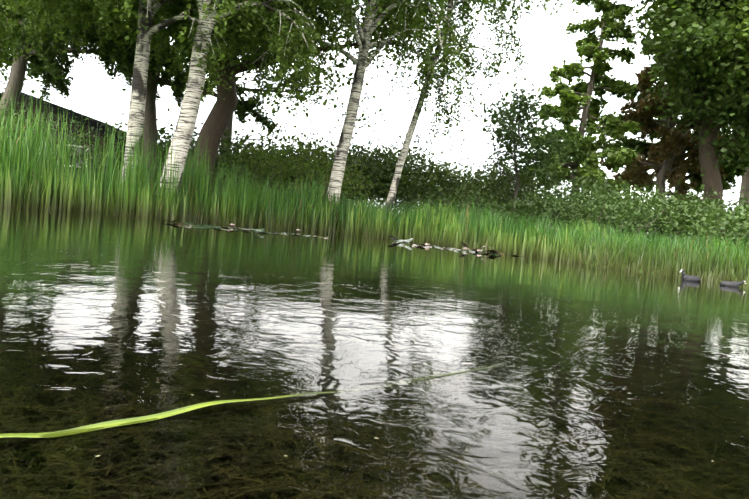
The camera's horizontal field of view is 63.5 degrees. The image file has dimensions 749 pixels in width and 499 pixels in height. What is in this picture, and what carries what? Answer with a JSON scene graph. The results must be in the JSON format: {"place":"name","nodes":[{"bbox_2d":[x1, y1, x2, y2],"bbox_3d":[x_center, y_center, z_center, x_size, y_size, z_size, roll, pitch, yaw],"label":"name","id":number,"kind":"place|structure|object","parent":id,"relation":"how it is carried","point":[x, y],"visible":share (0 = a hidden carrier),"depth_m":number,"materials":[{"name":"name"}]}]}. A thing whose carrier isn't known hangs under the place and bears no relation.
{"place":"outdoors","nodes":[
{"label":"outdoors","id":0,"kind":"place"},
{"bbox_2d":[0,0,740,239],"label":"sky","id":1,"kind":"structure","parent":0,"point":[546,44],"materials":[{"name":"white"}]},
{"bbox_2d":[0,207,748,498],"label":"water surface","id":2,"kind":"object","parent":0,"point":[621,367],"visible":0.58,"depth_m":1.30,"materials":[{"name":"green liquid"}]},
{"bbox_2d":[0,363,503,437],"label":"reed leaf","id":3,"kind":"object","parent":2,"relation":"on","point":[114,423],"visible":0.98,"depth_m":0.89,"materials":[{"name":"green plant"}]},
{"bbox_2d":[164,220,503,254],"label":"red lily pads","id":4,"kind":"object","parent":2,"relation":"on","point":[423,245],"visible":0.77,"depth_m":11.87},
{"bbox_2d":[175,223,523,256],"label":"green lily pads","id":5,"kind":"object","parent":2,"relation":"on","point":[409,240],"visible":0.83,"depth_m":11.26,"materials":[{"name":"green plant"}]},
{"bbox_2d":[76,278,713,461],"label":"floating specks","id":6,"kind":"object","parent":2,"relation":"on","point":[374,437],"visible":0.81,"depth_m":0.88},
{"bbox_2d":[680,270,700,281],"bbox_3d":[4.179,0.367,8.018,0.317,0.181,0.132,5,2,-9],"label":"coot","id":7,"kind":"object","parent":2,"relation":"on","point":[685,277],"visible":0.85,"depth_m":7.98,"materials":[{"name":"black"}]},
{"bbox_2d":[720,281,745,286],"bbox_3d":[4.495,0.439,7.580,0.309,0.124,0.116,6,2,10],"label":"coot","id":8,"kind":"object","parent":2,"relation":"on","point":[731,283],"visible":0.77,"depth_m":7.55,"materials":[{"name":"black"}]},
{"bbox_2d":[0,79,748,284],"bbox_3d":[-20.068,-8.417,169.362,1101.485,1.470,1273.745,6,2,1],"label":"ground","id":9,"kind":"structure","parent":0,"point":[528,253],"depth_m":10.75,"materials":[{"name":"green plant"}]},
{"bbox_2d":[0,5,99,93],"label":"tree","id":10,"kind":"object","parent":9,"relation":"on","point":[10,64],"depth_m":34.17,"materials":[{"name":"green plant"}]},
{"bbox_2d":[0,92,126,183],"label":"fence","id":11,"kind":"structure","parent":9,"relation":"on","point":[87,123],"depth_m":24.14,"materials":[{"name":"wood"}]},
{"bbox_2d":[0,0,184,136],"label":"tree","id":12,"kind":"object","parent":9,"relation":"on","point":[48,74],"depth_m":21.99,"materials":[{"name":"green plant"}]},
{"bbox_2d":[0,0,198,84],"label":"tree","id":13,"kind":"object","parent":9,"relation":"on","point":[6,36],"depth_m":15.72,"materials":[{"name":"green plant"}]},
{"bbox_2d":[24,3,281,180],"bbox_3d":[-8.413,-10.825,23.349,10.489,18.324,10.246,6,2,1],"label":"tree","id":14,"kind":"object","parent":9,"relation":"on","point":[243,105],"depth_m":23.05,"materials":[{"name":"green plant"}]},
{"bbox_2d":[0,0,321,181],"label":"birch","id":15,"kind":"object","parent":9,"relation":"on","point":[213,62],"depth_m":14.91,"materials":[{"name":"green plant"}]},
{"bbox_2d":[9,0,387,205],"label":"birch","id":16,"kind":"object","parent":9,"relation":"on","point":[301,43],"depth_m":14.41,"materials":[{"name":"plant"}]},
{"bbox_2d":[173,0,333,191],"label":"tree","id":17,"kind":"object","parent":9,"relation":"on","point":[281,96],"depth_m":32.97,"materials":[{"name":"green plant"}]},
{"bbox_2d":[91,0,465,190],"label":"tree","id":18,"kind":"object","parent":9,"relation":"on","point":[340,65],"depth_m":19.56,"materials":[{"name":"green plant"}]},
{"bbox_2d":[213,113,388,203],"bbox_3d":[-3.186,-3.116,23.390,8.045,4.085,6.937,6,2,1],"label":"shrub","id":19,"kind":"object","parent":9,"relation":"on","point":[298,169],"depth_m":22.76,"materials":[{"name":"green plant"}]},
{"bbox_2d":[1,88,748,247],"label":"bushes","id":20,"kind":"object","parent":9,"relation":"on","point":[618,210],"depth_m":21.97,"materials":[{"name":"green plant"}]},
{"bbox_2d":[234,0,577,202],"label":"birch","id":21,"kind":"object","parent":9,"relation":"on","point":[419,14],"depth_m":18.62,"materials":[{"name":"green plant"}]},
{"bbox_2d":[312,133,572,229],"bbox_3d":[2.787,-3.415,30.465,15.633,5.320,9.147,6,2,1],"label":"hedge","id":22,"kind":"object","parent":9,"relation":"on","point":[420,175],"depth_m":29.17,"materials":[{"name":"green plant"}]},
{"bbox_2d":[380,0,533,212],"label":"birch","id":23,"kind":"object","parent":9,"relation":"on","point":[514,13],"depth_m":20.91,"materials":[{"name":"green plant"}]},
{"bbox_2d":[472,78,593,222],"bbox_3d":[6.946,-3.828,26.408,6.033,6.806,5.309,6,2,1],"label":"tree","id":24,"kind":"object","parent":9,"relation":"on","point":[512,130],"depth_m":26.25,"materials":[{"name":"green plant"}]},
{"bbox_2d":[519,0,642,195],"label":"tree","id":25,"kind":"object","parent":9,"relation":"on","point":[613,152],"depth_m":31.12,"materials":[{"name":"green plant"}]},
{"bbox_2d":[599,16,738,207],"bbox_3d":[16.485,-8.480,32.996,7.636,17.380,6.922,6,2,1],"label":"tree","id":26,"kind":"object","parent":9,"relation":"on","point":[668,147],"depth_m":32.47,"materials":[{"name":"plant"}]},
{"bbox_2d":[603,0,748,211],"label":"tree","id":27,"kind":"object","parent":9,"relation":"on","point":[675,45],"depth_m":26.63,"materials":[{"name":"green plant"}]},
{"bbox_2d":[607,32,748,208],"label":"tree","id":28,"kind":"object","parent":9,"relation":"on","point":[637,145],"depth_m":35.70,"materials":[{"name":"green plant"}]},
{"bbox_2d":[609,0,748,149],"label":"tree","id":29,"kind":"object","parent":9,"relation":"on","point":[741,46],"depth_m":25.48,"materials":[{"name":"green plant"}]},
{"bbox_2d":[718,123,748,211],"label":"tree","id":30,"kind":"object","parent":9,"relation":"on","point":[744,183],"depth_m":47.06,"materials":[{"name":"green plant"}]}
]}

